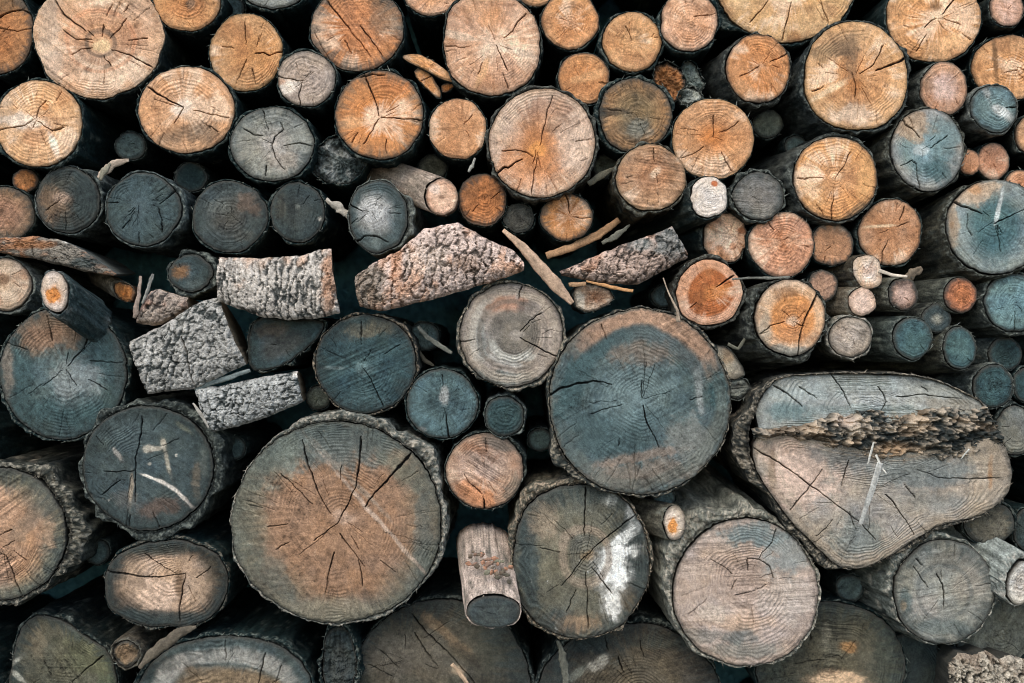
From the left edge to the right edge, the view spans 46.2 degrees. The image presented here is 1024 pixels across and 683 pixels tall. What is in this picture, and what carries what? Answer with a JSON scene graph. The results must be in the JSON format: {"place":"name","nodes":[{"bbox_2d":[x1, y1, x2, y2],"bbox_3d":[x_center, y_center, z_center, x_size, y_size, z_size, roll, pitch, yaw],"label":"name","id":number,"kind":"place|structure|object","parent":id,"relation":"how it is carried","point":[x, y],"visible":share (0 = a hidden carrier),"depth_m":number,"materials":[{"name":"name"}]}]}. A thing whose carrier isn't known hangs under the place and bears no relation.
{"place":"outdoors","nodes":[
{"label":"outdoors","id":0,"kind":"place"},
{"bbox_2d":[5,574,175,682],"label":"log","id":1,"kind":"object","parent":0,"point":[73,636],"visible":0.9,"depth_m":2.45,"materials":[{"name":"green wood"}]},
{"bbox_2d":[0,440,118,605],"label":"log","id":2,"kind":"object","parent":1,"relation":"on","point":[53,529],"visible":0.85,"depth_m":2.40,"materials":[{"name":"brown wood"}]},
{"bbox_2d":[41,0,920,682],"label":"backdrop","id":3,"kind":"structure","parent":0,"point":[447,312],"depth_m":2.93,"materials":[{"name":"soil"}]},
{"label":"ground","id":4,"kind":"structure","parent":0,"visible":0},
{"bbox_2d":[0,594,55,682],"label":"log","id":5,"kind":"object","parent":4,"relation":"on","point":[13,618],"visible":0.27,"depth_m":2.66,"materials":[{"name":"brown wood"}]},
{"bbox_2d":[531,590,720,682],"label":"log","id":6,"kind":"object","parent":4,"relation":"on","point":[647,644],"visible":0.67,"depth_m":2.47,"materials":[{"name":"brown wood"}]},
{"bbox_2d":[508,457,653,639],"bbox_3d":[0.138,0.432,2.630,0.297,0.329,0.511,0,0,0],"label":"log","id":7,"kind":"object","parent":6,"relation":"on","point":[582,554],"visible":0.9,"depth_m":2.39,"materials":[{"name":"grey wood"}]},
{"bbox_2d":[444,415,527,510],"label":"log","id":8,"kind":"object","parent":7,"relation":"on","point":[485,468],"visible":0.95,"depth_m":2.41,"materials":[{"name":"brown wood"}]},
{"bbox_2d":[404,362,485,440],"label":"log","id":9,"kind":"object","parent":8,"relation":"on","point":[444,401],"visible":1,"depth_m":2.40,"materials":[{"name":"teal wood"}]},
{"bbox_2d":[483,386,527,439],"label":"log","id":10,"kind":"object","parent":8,"relation":"on","point":[504,412],"visible":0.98,"depth_m":2.40,"materials":[{"name":"teal wood"}]},
{"bbox_2d":[456,279,566,391],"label":"log","id":11,"kind":"object","parent":10,"relation":"on","point":[510,335],"visible":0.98,"depth_m":2.38,"materials":[{"name":"brown wood"}]},
{"bbox_2d":[355,223,523,310],"bbox_3d":[-0.143,-0.148,2.553,0.335,0.176,0.407,0,0,0],"label":"split billet","id":12,"kind":"object","parent":11,"relation":"on","point":[426,264],"visible":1,"depth_m":2.36,"materials":[{"name":"grey plant"}]},
{"bbox_2d":[343,176,429,259],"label":"log","id":13,"kind":"object","parent":12,"relation":"on","point":[384,219],"visible":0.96,"depth_m":2.39,"materials":[{"name":"grey wood"}]},
{"bbox_2d":[334,66,434,168],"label":"log","id":14,"kind":"object","parent":13,"relation":"on","point":[381,117],"visible":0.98,"depth_m":2.40,"materials":[{"name":"brown wood"}]},
{"bbox_2d":[308,0,421,95],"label":"log","id":15,"kind":"object","parent":14,"relation":"on","point":[351,39],"visible":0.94,"depth_m":2.40,"materials":[{"name":"brown wood"}]},
{"bbox_2d":[366,163,458,216],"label":"log","id":16,"kind":"object","parent":12,"relation":"on","point":[437,195],"visible":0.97,"depth_m":2.40,"materials":[{"name":"brown wood"}]},
{"bbox_2d":[456,173,507,243],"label":"log","id":17,"kind":"object","parent":12,"relation":"on","point":[482,205],"visible":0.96,"depth_m":2.44,"materials":[{"name":"brown wood"}]},
{"bbox_2d":[428,98,490,188],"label":"log","id":18,"kind":"object","parent":17,"relation":"on","point":[458,128],"visible":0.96,"depth_m":2.41,"materials":[{"name":"brown wood"}]},
{"bbox_2d":[456,522,521,628],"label":"log","id":19,"kind":"object","parent":7,"relation":"on","point":[490,601],"visible":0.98,"depth_m":2.35,"materials":[{"name":"brown wood"}]},
{"bbox_2d":[541,305,731,497],"bbox_3d":[0.253,0.121,2.618,0.374,0.388,0.506,0,0,0],"label":"log","id":20,"kind":"object","parent":7,"relation":"on","point":[636,401],"visible":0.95,"depth_m":2.38,"materials":[{"name":"grey wood"}]},
{"bbox_2d":[559,226,687,284],"bbox_3d":[0.223,-0.172,2.551,0.258,0.117,0.369,0,0,0],"label":"split billet","id":21,"kind":"object","parent":20,"relation":"on","point":[639,261],"visible":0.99,"depth_m":2.38,"materials":[{"name":"grey plant"}]},
{"bbox_2d":[534,193,593,258],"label":"log","id":22,"kind":"object","parent":21,"relation":"on","point":[565,220],"visible":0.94,"depth_m":2.43,"materials":[{"name":"brown wood"}]},
{"bbox_2d":[484,85,599,223],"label":"log","id":23,"kind":"object","parent":22,"relation":"on","point":[542,144],"visible":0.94,"depth_m":2.39,"materials":[{"name":"brown wood"}]},
{"bbox_2d":[442,0,543,127],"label":"log","id":24,"kind":"object","parent":23,"relation":"on","point":[492,51],"visible":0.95,"depth_m":2.40,"materials":[{"name":"brown wood"}]},
{"bbox_2d":[403,0,454,70],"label":"log","id":25,"kind":"object","parent":24,"relation":"on","point":[427,19],"visible":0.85,"depth_m":2.48,"materials":[{"name":"brown wood"}]},
{"bbox_2d":[554,52,609,114],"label":"log","id":26,"kind":"object","parent":23,"relation":"on","point":[583,77],"visible":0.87,"depth_m":2.41,"materials":[{"name":"brown wood"}]},
{"bbox_2d":[539,0,599,85],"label":"log","id":27,"kind":"object","parent":26,"relation":"on","point":[568,27],"visible":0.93,"depth_m":2.42,"materials":[{"name":"brown wood"}]},
{"bbox_2d":[648,254,746,329],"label":"log","id":28,"kind":"object","parent":20,"relation":"on","point":[703,293],"visible":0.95,"depth_m":2.39,"materials":[{"name":"brown wood"}]},
{"bbox_2d":[597,211,747,272],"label":"log","id":29,"kind":"object","parent":28,"relation":"on","point":[723,235],"visible":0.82,"depth_m":2.43,"materials":[{"name":"brown wood"}]},
{"bbox_2d":[595,141,686,231],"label":"log","id":30,"kind":"object","parent":29,"relation":"on","point":[647,184],"visible":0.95,"depth_m":2.39,"materials":[{"name":"brown wood"}]},
{"bbox_2d":[591,75,674,161],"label":"log","id":31,"kind":"object","parent":30,"relation":"on","point":[631,112],"visible":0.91,"depth_m":2.40,"materials":[{"name":"brown wood"}]},
{"bbox_2d":[594,11,663,81],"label":"log","id":32,"kind":"object","parent":31,"relation":"on","point":[629,43],"visible":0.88,"depth_m":2.41,"materials":[{"name":"brown wood"}]},
{"bbox_2d":[596,175,727,254],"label":"log","id":33,"kind":"object","parent":29,"relation":"on","point":[704,200],"visible":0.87,"depth_m":2.39,"materials":[{"name":"white wood"}]},
{"bbox_2d":[663,95,753,183],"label":"log","id":34,"kind":"object","parent":33,"relation":"on","point":[710,136],"visible":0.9,"depth_m":2.40,"materials":[{"name":"brown wood"}]},
{"bbox_2d":[672,31,791,121],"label":"log","id":35,"kind":"object","parent":34,"relation":"on","point":[750,73],"visible":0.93,"depth_m":2.39,"materials":[{"name":"brown wood"}]},
{"bbox_2d":[654,0,722,66],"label":"log","id":36,"kind":"object","parent":35,"relation":"on","point":[687,29],"visible":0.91,"depth_m":2.40,"materials":[{"name":"brown wood"}]},
{"bbox_2d":[616,464,821,667],"bbox_3d":[0.425,0.450,2.634,0.322,0.400,0.543,0,0,-8],"label":"log","id":37,"kind":"object","parent":6,"relation":"on","point":[734,579],"visible":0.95,"depth_m":2.39,"materials":[{"name":"brown wood"}]},
{"bbox_2d":[620,495,686,540],"bbox_3d":[0.290,0.360,2.463,0.062,0.074,0.199,0,0,-26],"label":"branch","id":38,"kind":"object","parent":37,"relation":"on","point":[661,519],"visible":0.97,"depth_m":2.40,"materials":[{"name":"brown wood"}]},
{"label":"log","id":39,"kind":"object","parent":4,"relation":"on","visible":0},
{"bbox_2d":[745,583,908,682],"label":"log","id":40,"kind":"object","parent":39,"relation":"on","point":[848,641],"visible":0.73,"depth_m":2.47,"materials":[{"name":"brown wood"}]},
{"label":"log","id":41,"kind":"object","parent":4,"relation":"on","visible":0},
{"bbox_2d":[133,586,327,682],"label":"log","id":42,"kind":"object","parent":41,"relation":"on","point":[250,634],"visible":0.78,"depth_m":2.43,"materials":[{"name":"grey wood"}]},
{"bbox_2d":[103,506,248,629],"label":"log","id":43,"kind":"object","parent":42,"relation":"on","point":[191,577],"visible":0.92,"depth_m":2.41,"materials":[{"name":"brown wood"}]},
{"bbox_2d":[78,390,267,541],"bbox_3d":[-0.723,0.259,2.640,0.297,0.296,0.510,0,0,0],"label":"log","id":44,"kind":"object","parent":43,"relation":"on","point":[151,468],"visible":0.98,"depth_m":2.40,"materials":[{"name":"grey wood"}]},
{"bbox_2d":[0,306,189,442],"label":"log","id":45,"kind":"object","parent":44,"relation":"on","point":[60,381],"visible":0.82,"depth_m":2.39,"materials":[{"name":"grey wood"}]},
{"bbox_2d":[0,254,115,315],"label":"log","id":46,"kind":"object","parent":45,"relation":"on","point":[21,278],"visible":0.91,"depth_m":2.41,"materials":[{"name":"brown wood"}]},
{"bbox_2d":[0,185,113,255],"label":"log","id":47,"kind":"object","parent":46,"relation":"on","point":[19,217],"visible":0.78,"depth_m":2.43,"materials":[{"name":"brown wood"}]},
{"bbox_2d":[0,236,135,275],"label":"split billet","id":48,"kind":"object","parent":46,"relation":"on","point":[59,252],"visible":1,"depth_m":2.38,"materials":[{"name":"brown wood"}]},
{"bbox_2d":[34,165,151,253],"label":"log","id":49,"kind":"object","parent":48,"relation":"on","point":[70,200],"visible":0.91,"depth_m":2.41,"materials":[{"name":"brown wood"}]},
{"bbox_2d":[0,77,143,180],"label":"log","id":50,"kind":"object","parent":49,"relation":"on","point":[46,126],"visible":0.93,"depth_m":2.40,"materials":[{"name":"brown wood"}]},
{"bbox_2d":[0,0,46,86],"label":"log","id":51,"kind":"object","parent":50,"relation":"on","point":[20,62],"visible":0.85,"depth_m":2.41,"materials":[{"name":"brown wood"}]},
{"bbox_2d":[32,0,210,133],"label":"log","id":52,"kind":"object","parent":50,"relation":"on","point":[109,57],"visible":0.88,"depth_m":2.40,"materials":[{"name":"brown wood"}]},
{"bbox_2d":[37,269,111,341],"bbox_3d":[-0.857,-0.066,2.345,0.074,0.143,0.142,0,0,20],"label":"branch","id":53,"kind":"object","parent":45,"relation":"on","point":[72,304],"visible":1,"depth_m":2.31,"materials":[{"name":"brown wood"}]},
{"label":"log","id":54,"kind":"object","parent":4,"relation":"on","visible":0},
{"bbox_2d":[356,557,534,682],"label":"log","id":55,"kind":"object","parent":54,"relation":"on","point":[426,633],"visible":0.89,"depth_m":2.47,"materials":[{"name":"brown wood"}]},
{"bbox_2d":[317,621,379,682],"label":"log","id":56,"kind":"object","parent":55,"relation":"on","point":[340,659],"visible":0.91,"depth_m":2.43,"materials":[{"name":"grey wood"}]},
{"bbox_2d":[229,406,459,625],"bbox_3d":[-0.342,0.353,2.625,0.445,0.436,0.502,0,0,0],"label":"log","id":57,"kind":"object","parent":56,"relation":"on","point":[339,517],"visible":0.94,"depth_m":2.38,"materials":[{"name":"brown wood"}]},
{"bbox_2d":[195,371,306,431],"bbox_3d":[-0.524,0.120,2.549,0.216,0.121,0.363,0,0,0],"label":"split billet","id":58,"kind":"object","parent":57,"relation":"on","point":[231,405],"visible":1,"depth_m":2.38,"materials":[{"name":"grey plant"}]},
{"bbox_2d":[129,298,248,393],"bbox_3d":[-0.645,0.009,2.542,0.234,0.193,0.359,0,0,0],"label":"split billet","id":59,"kind":"object","parent":58,"relation":"on","point":[201,343],"visible":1,"depth_m":2.37,"materials":[{"name":"grey plant"}]},
{"bbox_2d":[166,248,225,300],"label":"log","id":60,"kind":"object","parent":59,"relation":"on","point":[191,274],"visible":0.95,"depth_m":2.41,"materials":[{"name":"grey wood"}]},
{"bbox_2d":[105,170,226,258],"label":"log","id":61,"kind":"object","parent":60,"relation":"on","point":[148,211],"visible":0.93,"depth_m":2.39,"materials":[{"name":"grey wood"}]},
{"bbox_2d":[114,130,186,180],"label":"log","id":62,"kind":"object","parent":61,"relation":"on","point":[138,149],"visible":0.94,"depth_m":2.53,"materials":[{"name":"grey wood"}]},
{"bbox_2d":[173,162,225,195],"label":"log","id":63,"kind":"object","parent":61,"relation":"on","point":[194,178],"visible":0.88,"depth_m":2.47,"materials":[{"name":"grey wood"}]},
{"bbox_2d":[135,65,253,182],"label":"log","id":64,"kind":"object","parent":63,"relation":"on","point":[187,113],"visible":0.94,"depth_m":2.40,"materials":[{"name":"brown wood"}]},
{"bbox_2d":[208,13,293,109],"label":"log","id":65,"kind":"object","parent":64,"relation":"on","point":[247,52],"visible":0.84,"depth_m":2.41,"materials":[{"name":"brown wood"}]},
{"bbox_2d":[153,0,232,67],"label":"log","id":66,"kind":"object","parent":65,"relation":"on","point":[193,25],"visible":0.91,"depth_m":2.41,"materials":[{"name":"brown wood"}]},
{"bbox_2d":[241,0,319,51],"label":"log","id":67,"kind":"object","parent":65,"relation":"on","point":[290,20],"visible":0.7,"depth_m":2.48,"materials":[{"name":"brown wood"}]},
{"bbox_2d":[246,316,338,373],"bbox_3d":[-0.455,0.004,2.668,0.169,0.124,0.512,0,0,0],"label":"split billet","id":68,"kind":"object","parent":58,"relation":"on","point":[276,344],"visible":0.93,"depth_m":2.42,"materials":[{"name":"grey wood"}]},
{"bbox_2d":[216,249,339,319],"bbox_3d":[-0.461,-0.113,2.531,0.241,0.142,0.362,0,0,0],"label":"split billet","id":69,"kind":"object","parent":68,"relation":"on","point":[293,287],"visible":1,"depth_m":2.36,"materials":[{"name":"grey plant"}]},
{"bbox_2d":[191,179,305,258],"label":"log","id":70,"kind":"object","parent":69,"relation":"on","point":[231,218],"visible":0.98,"depth_m":2.40,"materials":[{"name":"grey wood"}]},
{"bbox_2d":[267,179,357,261],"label":"log","id":71,"kind":"object","parent":69,"relation":"on","point":[306,217],"visible":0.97,"depth_m":2.40,"materials":[{"name":"grey wood"}]},
{"bbox_2d":[228,106,342,201],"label":"log","id":72,"kind":"object","parent":71,"relation":"on","point":[271,149],"visible":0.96,"depth_m":2.40,"materials":[{"name":"grey wood"}]},
{"bbox_2d":[276,48,346,137],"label":"log","id":73,"kind":"object","parent":72,"relation":"on","point":[310,83],"visible":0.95,"depth_m":2.39,"materials":[{"name":"grey wood"}]},
{"bbox_2d":[311,134,370,204],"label":"log","id":74,"kind":"object","parent":71,"relation":"on","point":[341,172],"visible":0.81,"depth_m":2.43,"materials":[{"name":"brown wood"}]},
{"bbox_2d":[312,312,434,415],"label":"log","id":75,"kind":"object","parent":57,"relation":"on","point":[364,363],"visible":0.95,"depth_m":2.40,"materials":[{"name":"blue wood"}]},
{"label":"log","id":76,"kind":"object","parent":4,"relation":"on","visible":0},
{"bbox_2d":[951,598,1023,656],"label":"log","id":77,"kind":"object","parent":76,"relation":"on","point":[1002,629],"visible":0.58,"depth_m":2.47,"materials":[{"name":"grey wood"}]},
{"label":"log","id":78,"kind":"object","parent":4,"relation":"on","visible":0},
{"bbox_2d":[895,628,939,682],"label":"log","id":79,"kind":"object","parent":78,"relation":"on","point":[921,663],"visible":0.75,"depth_m":2.48,"materials":[{"name":"grey wood"}]},
{"bbox_2d":[795,526,999,644],"bbox_3d":[0.809,0.502,2.634,0.226,0.255,0.557,0,0,-11],"label":"log","id":80,"kind":"object","parent":79,"relation":"on","point":[933,588],"visible":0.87,"depth_m":2.39,"materials":[{"name":"grey wood"}]},
{"bbox_2d":[712,366,1011,569],"bbox_3d":[0.714,0.255,2.607,0.560,0.401,0.528,0,0,0],"label":"log","id":81,"kind":"object","parent":80,"relation":"on","point":[793,453],"visible":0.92,"depth_m":2.38,"materials":[{"name":"beige wood"}]},
{"bbox_2d":[703,277,830,374],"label":"log","id":82,"kind":"object","parent":81,"relation":"on","point":[777,324],"visible":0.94,"depth_m":2.38,"materials":[{"name":"brown wood"}]},
{"bbox_2d":[728,211,814,285],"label":"log","id":83,"kind":"object","parent":82,"relation":"on","point":[781,243],"visible":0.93,"depth_m":2.40,"materials":[{"name":"brown wood"}]},
{"bbox_2d":[724,168,787,227],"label":"log","id":84,"kind":"object","parent":83,"relation":"on","point":[755,196],"visible":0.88,"depth_m":2.39,"materials":[{"name":"grey wood"}]},
{"bbox_2d":[724,132,878,228],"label":"log","id":85,"kind":"object","parent":83,"relation":"on","point":[830,178],"visible":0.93,"depth_m":2.38,"materials":[{"name":"brown wood"}]},
{"bbox_2d":[810,314,872,361],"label":"log","id":86,"kind":"object","parent":81,"relation":"on","point":[846,337],"visible":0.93,"depth_m":2.39,"materials":[{"name":"grey wood"}]},
{"bbox_2d":[825,286,875,316],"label":"log","id":87,"kind":"object","parent":86,"relation":"on","point":[857,302],"visible":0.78,"depth_m":2.40,"materials":[{"name":"brown wood"}]},
{"bbox_2d":[745,254,881,289],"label":"log","id":88,"kind":"object","parent":87,"relation":"on","point":[858,271],"visible":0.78,"depth_m":2.39,"materials":[{"name":"brown wood"}]},
{"bbox_2d":[807,225,853,269],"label":"log","id":89,"kind":"object","parent":88,"relation":"on","point":[834,245],"visible":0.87,"depth_m":2.41,"materials":[{"name":"brown wood"}]},
{"bbox_2d":[807,316,933,362],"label":"log","id":90,"kind":"object","parent":81,"relation":"on","point":[903,339],"visible":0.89,"depth_m":2.39,"materials":[{"name":"teal wood"}]},
{"bbox_2d":[870,277,919,311],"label":"log","id":91,"kind":"object","parent":90,"relation":"on","point":[896,294],"visible":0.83,"depth_m":2.39,"materials":[{"name":"brown wood"}]},
{"bbox_2d":[841,197,922,269],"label":"log","id":92,"kind":"object","parent":91,"relation":"on","point":[886,233],"visible":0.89,"depth_m":2.40,"materials":[{"name":"brown wood"}]},
{"bbox_2d":[863,106,969,204],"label":"log","id":93,"kind":"object","parent":92,"relation":"on","point":[919,153],"visible":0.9,"depth_m":2.39,"materials":[{"name":"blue wood"}]},
{"bbox_2d":[746,20,910,164],"bbox_3d":[0.658,-0.511,2.626,0.229,0.259,0.524,0,0,-5],"label":"log","id":94,"kind":"object","parent":93,"relation":"on","point":[850,77],"visible":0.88,"depth_m":2.38,"materials":[{"name":"brown wood"}]},
{"bbox_2d":[698,0,853,67],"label":"log","id":95,"kind":"object","parent":94,"relation":"on","point":[792,27],"visible":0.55,"depth_m":2.41,"materials":[{"name":"brown wood"}]},
{"bbox_2d":[900,61,968,117],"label":"log","id":96,"kind":"object","parent":93,"relation":"on","point":[941,86],"visible":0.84,"depth_m":2.39,"materials":[{"name":"brown wood"}]},
{"bbox_2d":[859,0,982,73],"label":"log","id":97,"kind":"object","parent":96,"relation":"on","point":[924,33],"visible":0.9,"depth_m":2.40,"materials":[{"name":"brown wood"}]},
{"bbox_2d":[786,323,977,375],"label":"log","id":98,"kind":"object","parent":81,"relation":"on","point":[954,348],"visible":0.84,"depth_m":2.41,"materials":[{"name":"blue wood"}]},
{"bbox_2d":[859,302,951,333],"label":"log","id":99,"kind":"object","parent":98,"relation":"on","point":[936,317],"visible":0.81,"depth_m":2.41,"materials":[{"name":"grey wood"}]},
{"bbox_2d":[913,276,978,314],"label":"log","id":100,"kind":"object","parent":99,"relation":"on","point":[955,295],"visible":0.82,"depth_m":2.40,"materials":[{"name":"brown wood"}]},
{"bbox_2d":[919,361,1014,409],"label":"log","id":101,"kind":"object","parent":81,"relation":"on","point":[990,385],"visible":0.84,"depth_m":2.41,"materials":[{"name":"blue wood"}]},
{"bbox_2d":[971,337,1021,370],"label":"log","id":102,"kind":"object","parent":101,"relation":"on","point":[1006,352],"visible":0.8,"depth_m":2.43,"materials":[{"name":"blue wood"}]},
{"bbox_2d":[950,271,1023,337],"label":"log","id":103,"kind":"object","parent":102,"relation":"on","point":[996,310],"visible":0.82,"depth_m":2.39,"materials":[{"name":"blue wood"}]},
{"bbox_2d":[882,179,1023,284],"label":"log","id":104,"kind":"object","parent":103,"relation":"on","point":[973,233],"visible":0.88,"depth_m":2.38,"materials":[{"name":"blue wood"}]},
{"bbox_2d":[910,142,1009,207],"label":"log","id":105,"kind":"object","parent":104,"relation":"on","point":[994,160],"visible":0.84,"depth_m":2.42,"materials":[{"name":"brown wood"}]},
{"bbox_2d":[950,83,1018,148],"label":"log","id":106,"kind":"object","parent":105,"relation":"on","point":[986,113],"visible":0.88,"depth_m":2.38,"materials":[{"name":"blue wood"}]},
{"bbox_2d":[953,34,1023,104],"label":"log","id":107,"kind":"object","parent":106,"relation":"on","point":[999,59],"visible":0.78,"depth_m":2.42,"materials":[{"name":"brown wood"}]},
{"bbox_2d":[936,525,1023,606],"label":"log","id":108,"kind":"object","parent":80,"relation":"on","point":[1005,559],"visible":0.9,"depth_m":2.37,"materials":[{"name":"grey wood"}]},
{"bbox_2d":[953,501,1017,542],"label":"log","id":109,"kind":"object","parent":80,"relation":"on","point":[1000,522],"visible":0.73,"depth_m":2.41,"materials":[{"name":"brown wood"}]},
{"bbox_2d":[934,644,1023,682],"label":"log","id":110,"kind":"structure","parent":78,"relation":"on","point":[967,663],"depth_m":2.36,"materials":[{"name":"grey wood"}]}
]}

